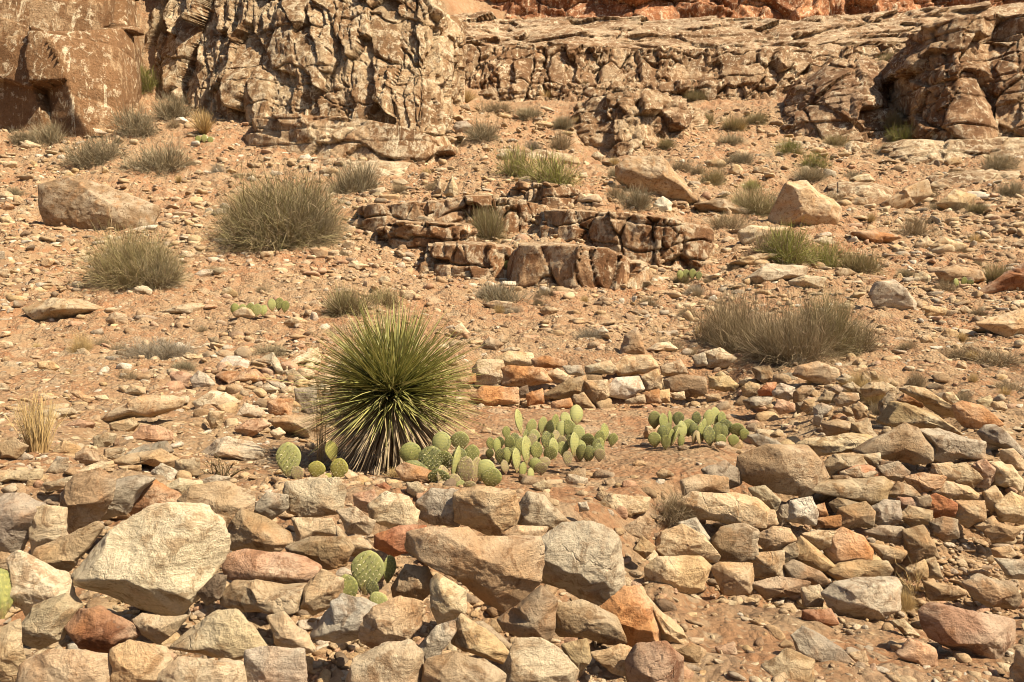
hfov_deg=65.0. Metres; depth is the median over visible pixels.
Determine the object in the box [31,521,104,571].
rock
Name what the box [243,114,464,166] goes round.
rock ledge
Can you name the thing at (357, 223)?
rock
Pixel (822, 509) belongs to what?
wall stone
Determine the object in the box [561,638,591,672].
rock
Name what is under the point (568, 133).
rock
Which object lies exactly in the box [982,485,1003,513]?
wall stone
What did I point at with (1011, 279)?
boulder
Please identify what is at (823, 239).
boulder
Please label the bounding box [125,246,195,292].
shrub
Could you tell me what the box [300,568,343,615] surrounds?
boulder
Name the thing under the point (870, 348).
shrub
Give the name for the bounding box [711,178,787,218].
shrub
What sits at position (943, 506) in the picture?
wall stone
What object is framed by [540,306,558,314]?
rock
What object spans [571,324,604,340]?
shrub
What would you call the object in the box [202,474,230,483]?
slab
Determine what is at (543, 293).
shrub
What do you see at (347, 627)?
rock
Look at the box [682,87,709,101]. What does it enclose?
shrub
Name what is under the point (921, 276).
boulder
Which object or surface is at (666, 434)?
prickly pear
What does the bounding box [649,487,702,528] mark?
shrub
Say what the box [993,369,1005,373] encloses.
rock
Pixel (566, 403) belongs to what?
wall stone
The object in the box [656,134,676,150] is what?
shrub
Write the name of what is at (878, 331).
boulder
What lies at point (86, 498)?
boulder
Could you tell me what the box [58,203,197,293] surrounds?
shrub
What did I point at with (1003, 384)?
shrub
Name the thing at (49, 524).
rock
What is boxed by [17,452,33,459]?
rock
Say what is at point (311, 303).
rock
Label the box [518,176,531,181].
rock
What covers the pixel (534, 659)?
boulder
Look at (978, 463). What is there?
wall stone
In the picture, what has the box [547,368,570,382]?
wall stone
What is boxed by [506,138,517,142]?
rock
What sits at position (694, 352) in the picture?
shrub
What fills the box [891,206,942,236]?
shrub
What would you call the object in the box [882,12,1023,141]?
rock outcrop
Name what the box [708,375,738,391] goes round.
rock
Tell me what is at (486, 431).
rock
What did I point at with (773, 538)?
wall stone
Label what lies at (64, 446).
rock
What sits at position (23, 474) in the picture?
slab
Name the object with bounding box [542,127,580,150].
shrub
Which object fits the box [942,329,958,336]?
rock
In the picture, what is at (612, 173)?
shrub
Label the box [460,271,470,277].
rock
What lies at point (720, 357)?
rock
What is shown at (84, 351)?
rock
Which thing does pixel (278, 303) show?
prickly pear
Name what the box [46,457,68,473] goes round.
rock
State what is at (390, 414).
yucca
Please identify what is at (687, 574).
wall stone
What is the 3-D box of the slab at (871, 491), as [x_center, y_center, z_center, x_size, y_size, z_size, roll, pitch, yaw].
[2.019,0.898,4.802,0.548,0.184,0.226,0,0,0]
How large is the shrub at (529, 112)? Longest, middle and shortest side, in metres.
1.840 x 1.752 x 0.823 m
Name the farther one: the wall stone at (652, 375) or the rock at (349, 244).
the rock at (349, 244)
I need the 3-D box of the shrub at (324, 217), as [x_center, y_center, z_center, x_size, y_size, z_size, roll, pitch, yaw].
[-4.414,-2.861,17.000,2.453,1.554,2.571,-3,17,-9]
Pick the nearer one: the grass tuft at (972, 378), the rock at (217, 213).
the grass tuft at (972, 378)
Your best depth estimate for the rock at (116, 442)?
5.28 m
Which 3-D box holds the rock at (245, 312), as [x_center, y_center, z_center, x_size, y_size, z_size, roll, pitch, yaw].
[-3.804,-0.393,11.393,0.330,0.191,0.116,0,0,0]
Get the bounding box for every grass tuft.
[2,387,70,452]
[61,326,97,353]
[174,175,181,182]
[187,108,220,134]
[384,467,398,477]
[420,168,432,173]
[465,88,478,102]
[493,303,504,313]
[538,90,551,97]
[580,295,590,301]
[607,156,619,165]
[736,120,745,130]
[838,356,875,392]
[859,367,900,405]
[865,213,876,222]
[901,584,919,613]
[955,332,969,341]
[963,349,980,360]
[967,233,983,241]
[967,371,981,382]
[996,386,1014,394]
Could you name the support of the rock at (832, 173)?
on the hillside ground
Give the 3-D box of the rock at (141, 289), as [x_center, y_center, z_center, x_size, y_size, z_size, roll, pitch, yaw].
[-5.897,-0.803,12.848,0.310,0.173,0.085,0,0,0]
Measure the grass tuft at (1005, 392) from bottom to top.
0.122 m
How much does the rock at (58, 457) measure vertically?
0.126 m
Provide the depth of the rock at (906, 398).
6.41 m
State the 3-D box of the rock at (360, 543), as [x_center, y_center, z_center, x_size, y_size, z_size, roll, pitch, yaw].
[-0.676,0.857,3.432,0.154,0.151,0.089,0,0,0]
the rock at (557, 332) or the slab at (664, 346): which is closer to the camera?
the slab at (664, 346)
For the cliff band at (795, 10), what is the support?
on the hillside ground
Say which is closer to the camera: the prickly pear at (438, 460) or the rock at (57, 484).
the rock at (57, 484)
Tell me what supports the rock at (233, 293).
on the hillside ground
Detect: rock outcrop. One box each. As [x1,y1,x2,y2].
[568,88,709,157]
[781,58,897,142]
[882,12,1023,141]
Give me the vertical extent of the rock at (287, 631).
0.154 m
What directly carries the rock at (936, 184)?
on the hillside ground
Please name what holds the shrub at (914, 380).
on the hillside ground
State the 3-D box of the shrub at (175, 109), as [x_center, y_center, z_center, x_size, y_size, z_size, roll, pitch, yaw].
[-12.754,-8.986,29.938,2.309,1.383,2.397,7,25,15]
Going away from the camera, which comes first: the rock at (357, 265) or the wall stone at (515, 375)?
the wall stone at (515, 375)
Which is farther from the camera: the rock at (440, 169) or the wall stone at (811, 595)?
the rock at (440, 169)
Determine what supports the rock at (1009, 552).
on the hillside ground
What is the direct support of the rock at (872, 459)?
on the hillside ground
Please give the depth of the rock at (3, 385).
6.90 m
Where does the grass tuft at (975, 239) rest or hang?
on the hillside ground
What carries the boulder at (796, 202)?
on the hillside ground
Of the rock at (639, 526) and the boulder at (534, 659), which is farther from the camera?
the rock at (639, 526)
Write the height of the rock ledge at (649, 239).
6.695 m
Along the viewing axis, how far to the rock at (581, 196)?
19.66 m
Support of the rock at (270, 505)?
on the hillside ground
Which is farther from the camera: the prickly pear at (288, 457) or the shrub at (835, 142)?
the shrub at (835, 142)
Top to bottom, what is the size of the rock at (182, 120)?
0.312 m
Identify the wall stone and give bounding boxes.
[452,373,475,385]
[470,385,519,405]
[472,359,504,385]
[495,351,533,365]
[500,365,552,386]
[519,385,528,398]
[526,388,543,405]
[531,356,565,367]
[544,375,586,398]
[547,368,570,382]
[550,398,572,408]
[562,365,584,375]
[572,392,595,408]
[584,360,617,374]
[584,379,609,403]
[609,376,644,398]
[615,354,658,376]
[625,394,645,404]
[640,369,663,391]
[641,389,661,403]
[643,375,662,390]
[644,555,711,594]
[655,523,720,562]
[656,389,669,403]
[660,359,687,375]
[663,374,706,396]
[678,517,710,542]
[680,474,729,495]
[701,460,741,488]
[711,523,759,561]
[711,562,754,595]
[748,485,780,511]
[751,550,784,578]
[752,576,810,599]
[757,509,778,529]
[758,526,796,551]
[777,504,788,525]
[782,542,799,562]
[783,559,830,585]
[786,496,818,525]
[795,535,835,571]
[801,584,823,606]
[802,530,836,550]
[814,515,841,527]
[816,503,827,517]
[823,527,873,563]
[824,454,864,475]
[826,559,893,580]
[828,498,858,512]
[830,475,851,478]
[836,501,875,528]
[839,465,877,477]
[863,525,904,543]
[868,542,907,563]
[872,499,902,525]
[877,461,909,481]
[888,481,920,497]
[896,496,916,508]
[902,505,932,526]
[902,524,940,563]
[904,472,946,492]
[905,559,928,580]
[914,495,931,508]
[925,556,943,578]
[928,493,957,517]
[929,516,959,540]
[930,462,960,480]
[931,481,982,500]
[951,462,982,488]
[953,500,986,527]
[972,459,995,487]
[974,459,994,483]
[974,516,997,530]
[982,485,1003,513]
[983,522,1022,542]
[988,461,1023,488]
[990,462,1022,492]
[993,491,1023,524]
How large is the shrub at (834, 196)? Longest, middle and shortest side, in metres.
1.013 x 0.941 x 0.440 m
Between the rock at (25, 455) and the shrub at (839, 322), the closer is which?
the rock at (25, 455)
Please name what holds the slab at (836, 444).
on the hillside ground
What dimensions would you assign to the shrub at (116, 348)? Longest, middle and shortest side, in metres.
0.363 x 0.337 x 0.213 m
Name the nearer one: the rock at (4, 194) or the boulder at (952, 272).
the boulder at (952, 272)
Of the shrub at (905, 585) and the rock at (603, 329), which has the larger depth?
the rock at (603, 329)
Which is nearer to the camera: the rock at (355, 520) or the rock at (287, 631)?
the rock at (287, 631)
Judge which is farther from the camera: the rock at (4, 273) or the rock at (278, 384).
the rock at (4, 273)
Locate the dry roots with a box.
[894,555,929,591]
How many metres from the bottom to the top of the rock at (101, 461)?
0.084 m
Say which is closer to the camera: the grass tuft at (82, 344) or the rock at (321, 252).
the grass tuft at (82, 344)
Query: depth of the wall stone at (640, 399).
8.42 m
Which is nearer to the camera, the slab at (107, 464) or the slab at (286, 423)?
the slab at (107, 464)
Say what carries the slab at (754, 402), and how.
on the hillside ground
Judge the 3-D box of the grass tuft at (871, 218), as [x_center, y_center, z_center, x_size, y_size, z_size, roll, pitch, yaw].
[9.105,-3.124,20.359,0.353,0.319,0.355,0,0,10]
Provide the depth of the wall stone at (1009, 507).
4.76 m
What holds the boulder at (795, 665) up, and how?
on the hillside ground
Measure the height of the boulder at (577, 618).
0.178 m
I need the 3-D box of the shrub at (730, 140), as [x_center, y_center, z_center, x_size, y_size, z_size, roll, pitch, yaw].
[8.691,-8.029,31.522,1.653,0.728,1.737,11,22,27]
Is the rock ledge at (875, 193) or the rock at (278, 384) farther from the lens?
the rock ledge at (875, 193)
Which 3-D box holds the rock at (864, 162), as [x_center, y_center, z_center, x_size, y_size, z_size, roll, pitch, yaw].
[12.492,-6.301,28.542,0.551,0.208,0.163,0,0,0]
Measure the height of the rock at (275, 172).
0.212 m
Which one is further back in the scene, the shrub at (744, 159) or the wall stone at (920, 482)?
the shrub at (744, 159)
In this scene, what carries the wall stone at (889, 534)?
on the rubble fill
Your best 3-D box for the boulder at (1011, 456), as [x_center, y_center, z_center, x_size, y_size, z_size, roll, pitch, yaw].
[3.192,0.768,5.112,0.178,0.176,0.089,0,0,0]
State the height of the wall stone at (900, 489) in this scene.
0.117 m
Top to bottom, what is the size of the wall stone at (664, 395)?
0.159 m
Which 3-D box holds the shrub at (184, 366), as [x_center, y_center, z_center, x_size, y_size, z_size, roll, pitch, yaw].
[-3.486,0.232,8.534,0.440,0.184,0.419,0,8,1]
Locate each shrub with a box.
[2,126,37,145]
[6,185,25,195]
[22,114,74,146]
[45,125,138,171]
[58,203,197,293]
[94,336,110,344]
[95,97,163,140]
[100,125,201,177]
[101,330,212,359]
[105,337,126,349]
[114,368,140,380]
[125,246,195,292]
[140,58,161,93]
[145,87,199,120]
[147,7,166,39]
[166,117,180,129]
[168,358,202,370]
[180,154,201,167]
[185,151,380,261]
[195,325,206,332]
[199,264,223,271]
[201,175,288,239]
[206,160,225,173]
[242,171,256,177]
[249,339,290,356]
[250,169,355,247]
[252,283,272,291]
[312,275,385,318]
[319,300,436,417]
[322,149,388,194]
[335,247,354,256]
[357,281,412,309]
[391,182,409,194]
[417,179,447,190]
[458,116,509,141]
[463,197,518,242]
[469,270,534,305]
[470,325,490,333]
[471,98,519,114]
[471,277,509,299]
[484,131,542,177]
[502,304,522,313]
[510,102,543,120]
[511,145,589,185]
[524,139,542,149]
[531,293,549,305]
[534,285,560,298]
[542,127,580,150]
[553,113,574,130]
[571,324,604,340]
[604,164,614,178]
[604,181,626,199]
[605,138,626,151]
[606,182,659,211]
[636,292,663,306]
[642,278,658,288]
[648,336,689,351]
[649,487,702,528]
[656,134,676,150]
[670,268,690,283]
[671,155,693,172]
[676,278,752,345]
[676,304,702,317]
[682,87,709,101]
[682,282,709,294]
[682,346,699,354]
[686,160,710,174]
[690,259,784,353]
[691,287,703,296]
[696,276,711,282]
[698,163,732,185]
[698,210,753,229]
[704,111,719,124]
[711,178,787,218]
[714,131,752,145]
[715,159,727,166]
[717,111,754,130]
[719,279,867,370]
[723,149,760,166]
[726,260,744,270]
[741,178,762,188]
[742,110,771,125]
[744,217,806,255]
[750,215,828,265]
[767,133,808,155]
[777,268,885,358]
[780,355,807,366]
[790,144,837,168]
[790,162,830,183]
[804,232,850,267]
[818,128,861,147]
[822,307,897,352]
[825,188,842,200]
[830,242,897,276]
[841,167,864,177]
[866,140,897,154]
[869,399,878,415]
[873,49,897,61]
[879,121,915,142]
[880,105,908,128]
[890,337,923,350]
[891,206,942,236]
[893,267,919,276]
[893,573,912,599]
[901,364,930,387]
[924,199,942,210]
[930,187,946,198]
[930,337,1023,371]
[934,276,964,291]
[934,345,970,360]
[946,198,974,210]
[955,240,968,252]
[955,388,972,400]
[956,391,975,402]
[965,200,990,214]
[968,303,989,315]
[972,259,984,266]
[975,148,1022,170]
[978,256,1017,283]
[989,178,1023,196]
[990,377,1022,390]
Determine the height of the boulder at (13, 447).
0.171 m
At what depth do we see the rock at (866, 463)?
4.95 m
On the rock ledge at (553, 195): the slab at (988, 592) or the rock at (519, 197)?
the rock at (519, 197)
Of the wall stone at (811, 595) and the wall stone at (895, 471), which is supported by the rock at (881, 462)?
the wall stone at (895, 471)
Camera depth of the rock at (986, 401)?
6.66 m
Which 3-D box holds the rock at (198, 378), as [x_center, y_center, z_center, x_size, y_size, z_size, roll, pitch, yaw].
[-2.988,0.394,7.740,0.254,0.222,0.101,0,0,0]
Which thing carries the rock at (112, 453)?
on the hillside ground
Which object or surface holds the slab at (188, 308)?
on the hillside ground
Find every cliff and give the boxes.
[0,0,144,137]
[142,0,468,136]
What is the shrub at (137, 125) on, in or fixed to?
on the hillside ground
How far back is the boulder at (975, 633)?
3.34 m
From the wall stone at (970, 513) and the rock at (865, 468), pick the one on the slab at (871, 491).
the rock at (865, 468)
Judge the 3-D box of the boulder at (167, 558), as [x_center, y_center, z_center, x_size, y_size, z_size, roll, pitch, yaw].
[-1.412,0.845,3.065,0.631,0.455,0.220,0,0,0]
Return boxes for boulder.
[0,436,28,459]
[0,492,47,552]
[0,619,25,681]
[6,550,82,616]
[16,649,111,681]
[38,175,160,229]
[60,467,115,533]
[71,502,230,615]
[100,394,184,421]
[109,639,173,681]
[131,425,173,441]
[155,656,246,681]
[170,608,267,659]
[177,480,255,527]
[222,549,321,583]
[227,507,292,551]
[282,477,346,517]
[285,536,354,569]
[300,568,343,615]
[345,639,423,681]
[358,595,423,648]
[367,491,419,527]
[391,564,432,600]
[404,526,544,612]
[415,488,460,527]
[420,651,506,681]
[451,613,508,663]
[452,485,520,535]
[497,585,557,641]
[501,637,578,681]
[517,491,566,531]
[541,520,625,605]
[555,599,626,644]
[563,156,579,164]
[589,134,605,146]
[600,585,660,646]
[615,155,697,203]
[625,640,683,681]
[647,596,688,644]
[648,135,658,143]
[677,491,769,527]
[705,159,725,166]
[730,149,748,156]
[736,444,828,496]
[737,225,787,243]
[752,165,773,173]
[759,151,774,157]
[760,648,814,681]
[768,180,841,226]
[786,148,804,154]
[792,361,839,384]
[813,237,832,245]
[835,268,855,276]
[849,174,874,181]
[851,197,866,205]
[852,422,934,464]
[865,328,883,335]
[868,279,916,310]
[881,179,932,208]
[913,271,930,282]
[918,602,1015,658]
[920,428,986,462]
[924,305,947,315]
[935,264,986,282]
[936,189,976,209]
[944,157,962,165]
[952,400,1004,428]
[976,308,1023,337]
[977,424,1023,458]
[978,262,1023,293]
[999,448,1023,470]
[1009,645,1023,681]
[1011,240,1023,248]
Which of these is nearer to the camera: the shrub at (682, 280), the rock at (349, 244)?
the shrub at (682, 280)
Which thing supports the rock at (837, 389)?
on the hillside ground
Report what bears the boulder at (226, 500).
on the hillside ground
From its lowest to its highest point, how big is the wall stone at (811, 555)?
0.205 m
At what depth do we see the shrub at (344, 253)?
16.22 m
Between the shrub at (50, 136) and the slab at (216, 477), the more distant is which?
the shrub at (50, 136)
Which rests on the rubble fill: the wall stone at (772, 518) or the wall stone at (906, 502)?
the wall stone at (772, 518)
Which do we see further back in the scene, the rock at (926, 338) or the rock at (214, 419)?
the rock at (926, 338)
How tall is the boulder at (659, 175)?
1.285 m
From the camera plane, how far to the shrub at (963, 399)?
6.81 m
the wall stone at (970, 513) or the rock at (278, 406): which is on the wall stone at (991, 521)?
the wall stone at (970, 513)
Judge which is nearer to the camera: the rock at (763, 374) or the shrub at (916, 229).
the rock at (763, 374)
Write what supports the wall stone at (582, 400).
on the hillside ground
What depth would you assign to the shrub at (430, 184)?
21.85 m
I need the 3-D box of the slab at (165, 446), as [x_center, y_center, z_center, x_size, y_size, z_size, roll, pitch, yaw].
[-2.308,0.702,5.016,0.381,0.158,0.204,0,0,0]
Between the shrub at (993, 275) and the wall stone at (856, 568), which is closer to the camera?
the wall stone at (856, 568)
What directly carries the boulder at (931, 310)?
on the hillside ground
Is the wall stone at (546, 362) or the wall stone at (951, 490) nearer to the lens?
the wall stone at (951, 490)
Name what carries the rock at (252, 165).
on the hillside ground
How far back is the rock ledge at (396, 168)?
24.74 m
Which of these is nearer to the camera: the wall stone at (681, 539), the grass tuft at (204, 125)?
the wall stone at (681, 539)
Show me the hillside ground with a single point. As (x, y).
(724, 624)
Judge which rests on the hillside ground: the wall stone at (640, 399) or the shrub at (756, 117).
the shrub at (756, 117)
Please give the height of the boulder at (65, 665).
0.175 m
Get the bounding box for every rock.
[0,191,12,198]
[0,201,14,210]
[0,214,14,222]
[0,268,9,277]
[0,340,12,347]
[0,383,9,390]
[0,551,10,570]
[2,161,17,167]
[4,237,16,239]
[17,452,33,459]
[19,140,40,148]
[21,593,83,649]
[28,504,67,553]
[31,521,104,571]
[37,360,59,370]
[40,258,54,266]
[42,476,71,490]
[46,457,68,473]
[52,456,68,462]
[53,439,80,453]
[63,419,95,428]
[64,605,140,652]
[70,390,94,402]
[75,348,90,354]
[75,447,99,464]
[78,460,105,469]
[93,128,107,136]
[93,432,116,446]
[94,395,108,399]
[101,474,155,520]
[103,447,125,459]
[106,312,128,324]
[109,417,138,431]
[113,438,119,446]
[118,465,141,470]
[123,384,145,394]
[129,479,181,515]
[131,613,187,644]
[133,285,152,295]
[152,463,177,480]
[158,337,173,342]
[166,478,202,493]
[169,371,191,385]
[172,219,180,223]
[174,117,188,123]
[174,458,199,476]
[179,250,193,257]
[182,354,199,360]
[190,370,214,387]
[193,390,240,407]
[194,169,203,174]
[197,573,226,605]
[206,410,224,428]
[208,336,220,343]
[212,208,228,214]
[212,238,227,243]
[213,267,227,274]
[220,356,248,367]
[221,287,237,297]
[232,307,254,318]
[234,418,270,436]
[236,402,265,416]
[244,646,307,681]
[247,162,260,167]
[253,383,278,392]
[254,491,288,519]
[256,352,283,373]
[260,251,273,257]
[266,611,316,653]
[267,380,286,388]
[267,398,293,415]
[270,427,285,439]
[271,170,282,175]
[279,348,298,352]
[284,316,307,326]
[285,369,307,381]
[291,517,335,540]
[294,387,317,409]
[308,380,315,385]
[309,300,320,305]
[310,247,331,257]
[310,275,320,279]
[310,593,377,642]
[320,167,337,175]
[330,597,349,624]
[335,525,372,556]
[336,506,375,535]
[342,240,355,247]
[346,261,368,269]
[352,218,363,228]
[353,489,376,512]
[374,482,390,489]
[379,276,390,281]
[392,178,409,184]
[395,462,430,483]
[399,290,416,299]
[406,481,424,496]
[418,620,456,661]
[430,573,466,624]
[432,179,445,194]
[435,167,446,171]
[443,176,458,196]
[449,323,469,336]
[453,121,471,133]
[460,104,469,110]
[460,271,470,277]
[475,621,510,649]
[480,336,503,349]
[480,429,491,432]
[480,454,493,460]
[482,144,490,151]
[497,112,511,118]
[497,152,506,159]
[501,346,519,351]
[501,525,548,536]
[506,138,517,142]
[512,195,524,199]
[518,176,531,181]
[532,480,552,490]
[535,120,553,127]
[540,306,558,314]
[547,283,556,286]
[547,330,564,335]
[561,131,572,135]
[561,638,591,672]
[565,474,587,484]
[574,454,586,461]
[577,193,589,200]
[578,501,589,511]
[579,172,587,177]
[591,151,604,161]
[591,643,631,676]
[593,296,612,305]
[598,326,608,333]
[620,327,645,354]
[623,516,654,539]
[631,310,648,314]
[632,460,646,465]
[633,536,655,558]
[643,425,659,437]
[653,196,671,211]
[656,469,673,478]
[670,391,685,399]
[676,643,700,662]
[677,445,689,450]
[692,352,708,366]
[698,300,708,304]
[704,347,736,367]
[705,393,721,401]
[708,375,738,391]
[709,598,737,604]
[714,441,725,448]
[715,371,737,390]
[715,641,737,654]
[729,164,742,174]
[741,381,760,396]
[747,434,780,446]
[752,365,773,383]
[757,382,776,395]
[772,383,794,400]
[773,399,794,414]
[783,373,797,379]
[788,275,826,287]
[790,626,855,663]
[793,385,812,402]
[795,402,802,413]
[800,399,814,413]
[801,608,838,625]
[811,147,826,153]
[812,403,831,426]
[817,390,834,403]
[820,419,872,435]
[823,169,835,176]
[827,453,867,464]
[831,385,842,394]
[832,413,847,419]
[834,392,859,406]
[836,373,854,382]
[837,303,855,308]
[838,149,850,156]
[838,464,881,476]
[842,381,861,395]
[842,406,853,416]
[849,418,877,436]
[849,650,868,662]
[850,230,901,243]
[851,401,867,419]
[857,161,871,164]
[859,372,870,381]
[860,381,895,397]
[863,452,881,466]
[870,370,878,379]
[878,391,894,414]
[878,460,910,474]
[892,618,920,637]
[893,273,902,278]
[894,337,906,341]
[894,638,937,666]
[896,393,923,407]
[914,236,933,248]
[920,334,933,342]
[922,581,968,600]
[929,237,968,250]
[930,181,948,190]
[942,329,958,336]
[942,391,958,404]
[949,221,961,225]
[956,361,966,368]
[959,305,972,313]
[972,254,987,261]
[976,395,992,406]
[984,214,994,218]
[986,444,1000,450]
[987,238,1001,242]
[990,401,1007,410]
[991,545,1017,558]
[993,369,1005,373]
[994,558,1023,579]
[1011,221,1023,227]
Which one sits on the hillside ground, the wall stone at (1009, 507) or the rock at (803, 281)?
the rock at (803, 281)
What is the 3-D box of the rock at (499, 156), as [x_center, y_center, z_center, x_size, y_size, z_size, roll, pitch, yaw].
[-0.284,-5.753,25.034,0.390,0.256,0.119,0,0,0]
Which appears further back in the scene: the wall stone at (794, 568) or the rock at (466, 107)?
the rock at (466, 107)
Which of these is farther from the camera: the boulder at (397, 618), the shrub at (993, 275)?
the shrub at (993, 275)
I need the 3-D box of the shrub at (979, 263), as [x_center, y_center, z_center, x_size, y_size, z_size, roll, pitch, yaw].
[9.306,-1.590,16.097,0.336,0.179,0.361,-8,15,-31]
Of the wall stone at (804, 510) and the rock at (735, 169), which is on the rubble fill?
the wall stone at (804, 510)
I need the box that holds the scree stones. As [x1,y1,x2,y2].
[0,105,1023,681]
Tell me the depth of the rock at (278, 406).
7.12 m
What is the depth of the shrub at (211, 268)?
14.50 m
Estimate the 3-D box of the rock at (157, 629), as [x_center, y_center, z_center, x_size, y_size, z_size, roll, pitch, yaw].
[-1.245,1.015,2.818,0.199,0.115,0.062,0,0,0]
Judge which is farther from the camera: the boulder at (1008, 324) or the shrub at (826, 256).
the shrub at (826, 256)
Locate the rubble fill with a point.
(754, 427)
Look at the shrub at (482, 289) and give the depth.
13.34 m
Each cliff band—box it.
[450,1,1023,51]
[465,43,905,89]
[476,0,1023,21]
[477,79,791,102]
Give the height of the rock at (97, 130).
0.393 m
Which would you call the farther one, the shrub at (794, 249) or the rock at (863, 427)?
the shrub at (794, 249)
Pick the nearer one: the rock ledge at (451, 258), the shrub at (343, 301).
the shrub at (343, 301)
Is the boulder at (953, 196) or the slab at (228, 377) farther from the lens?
the boulder at (953, 196)
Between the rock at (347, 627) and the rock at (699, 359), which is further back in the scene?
the rock at (699, 359)
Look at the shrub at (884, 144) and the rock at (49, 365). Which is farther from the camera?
the shrub at (884, 144)
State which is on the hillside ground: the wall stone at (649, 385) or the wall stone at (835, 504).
the wall stone at (649, 385)
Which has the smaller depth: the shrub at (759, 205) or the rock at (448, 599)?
the rock at (448, 599)
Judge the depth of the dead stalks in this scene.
5.27 m
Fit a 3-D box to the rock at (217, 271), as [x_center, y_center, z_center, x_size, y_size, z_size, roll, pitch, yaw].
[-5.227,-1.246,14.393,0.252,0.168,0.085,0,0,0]
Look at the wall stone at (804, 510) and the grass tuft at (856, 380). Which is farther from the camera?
the grass tuft at (856, 380)
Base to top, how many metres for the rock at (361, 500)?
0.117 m
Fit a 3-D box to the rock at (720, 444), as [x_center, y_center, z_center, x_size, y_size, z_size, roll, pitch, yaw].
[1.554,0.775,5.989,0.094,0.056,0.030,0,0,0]
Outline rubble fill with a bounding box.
[0,347,1017,681]
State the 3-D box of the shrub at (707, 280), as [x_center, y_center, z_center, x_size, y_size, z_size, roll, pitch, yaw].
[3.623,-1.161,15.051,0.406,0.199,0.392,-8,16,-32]
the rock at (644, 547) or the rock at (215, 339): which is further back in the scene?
the rock at (215, 339)
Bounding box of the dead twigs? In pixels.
[198,453,258,478]
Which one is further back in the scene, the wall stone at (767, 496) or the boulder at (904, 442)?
the boulder at (904, 442)
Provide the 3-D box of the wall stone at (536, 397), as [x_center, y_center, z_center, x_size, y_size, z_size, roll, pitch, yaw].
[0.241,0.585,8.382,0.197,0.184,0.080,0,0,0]
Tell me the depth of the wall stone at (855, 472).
4.84 m
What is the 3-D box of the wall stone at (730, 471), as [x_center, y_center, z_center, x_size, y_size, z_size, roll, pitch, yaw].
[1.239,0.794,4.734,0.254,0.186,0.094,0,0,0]
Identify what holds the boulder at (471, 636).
on the hillside ground
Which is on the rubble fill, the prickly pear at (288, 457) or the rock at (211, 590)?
the rock at (211, 590)
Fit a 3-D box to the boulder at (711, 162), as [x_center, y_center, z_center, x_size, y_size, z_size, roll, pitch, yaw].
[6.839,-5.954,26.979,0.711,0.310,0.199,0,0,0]
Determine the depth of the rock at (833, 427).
5.73 m
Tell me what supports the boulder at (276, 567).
on the slab at (263, 596)
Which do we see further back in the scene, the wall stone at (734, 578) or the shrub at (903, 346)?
the shrub at (903, 346)
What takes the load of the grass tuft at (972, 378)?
on the hillside ground
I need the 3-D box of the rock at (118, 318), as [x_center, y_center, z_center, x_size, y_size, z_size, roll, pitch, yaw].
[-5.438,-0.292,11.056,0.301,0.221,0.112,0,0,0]
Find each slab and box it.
[0,468,43,481]
[22,297,104,319]
[41,408,75,417]
[77,460,115,471]
[113,448,179,467]
[123,441,173,455]
[161,302,204,314]
[201,437,264,460]
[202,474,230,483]
[215,369,265,383]
[220,579,306,614]
[268,413,322,438]
[292,347,320,364]
[373,524,426,556]
[483,300,512,308]
[599,493,650,516]
[646,341,678,350]
[693,198,750,213]
[729,253,776,266]
[743,396,772,409]
[745,263,807,284]
[795,432,872,455]
[811,476,892,505]
[821,576,902,621]
[876,401,962,434]
[899,385,953,417]
[962,573,1021,609]
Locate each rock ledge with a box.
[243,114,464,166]
[283,157,410,176]
[357,195,554,234]
[372,220,480,251]
[417,241,512,279]
[496,148,575,159]
[506,242,652,290]
[509,181,594,208]
[534,209,714,269]
[774,140,870,152]
[822,181,892,205]
[876,136,1023,164]
[927,169,1020,185]
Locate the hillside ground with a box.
[0,0,1023,681]
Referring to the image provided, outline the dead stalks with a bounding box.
[310,365,332,467]
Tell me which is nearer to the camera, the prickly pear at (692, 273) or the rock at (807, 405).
the rock at (807, 405)
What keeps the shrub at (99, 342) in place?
on the hillside ground
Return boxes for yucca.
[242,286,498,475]
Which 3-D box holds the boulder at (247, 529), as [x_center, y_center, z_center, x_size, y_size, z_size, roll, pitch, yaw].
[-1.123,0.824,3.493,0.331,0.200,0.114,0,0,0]
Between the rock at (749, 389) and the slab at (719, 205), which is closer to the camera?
the rock at (749, 389)
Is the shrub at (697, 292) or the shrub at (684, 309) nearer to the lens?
the shrub at (684, 309)
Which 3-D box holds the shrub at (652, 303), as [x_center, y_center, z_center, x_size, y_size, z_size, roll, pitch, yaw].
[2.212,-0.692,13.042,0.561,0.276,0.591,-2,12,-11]
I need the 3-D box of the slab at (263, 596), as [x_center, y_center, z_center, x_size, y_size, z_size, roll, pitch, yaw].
[-0.944,0.967,3.036,0.359,0.130,0.166,0,0,0]
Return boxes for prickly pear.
[0,568,13,618]
[195,134,212,142]
[230,297,289,316]
[275,440,347,478]
[341,550,395,603]
[399,431,501,486]
[485,404,617,475]
[648,407,748,449]
[677,269,701,280]
[953,277,973,286]
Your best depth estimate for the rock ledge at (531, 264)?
14.60 m
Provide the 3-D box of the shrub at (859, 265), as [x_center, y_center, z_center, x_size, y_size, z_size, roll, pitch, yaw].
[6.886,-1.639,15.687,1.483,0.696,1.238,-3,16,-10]
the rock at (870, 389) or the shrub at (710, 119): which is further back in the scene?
the shrub at (710, 119)
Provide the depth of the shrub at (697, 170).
25.41 m
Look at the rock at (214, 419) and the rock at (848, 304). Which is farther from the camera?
the rock at (848, 304)
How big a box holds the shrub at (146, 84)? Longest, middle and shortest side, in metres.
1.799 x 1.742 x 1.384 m

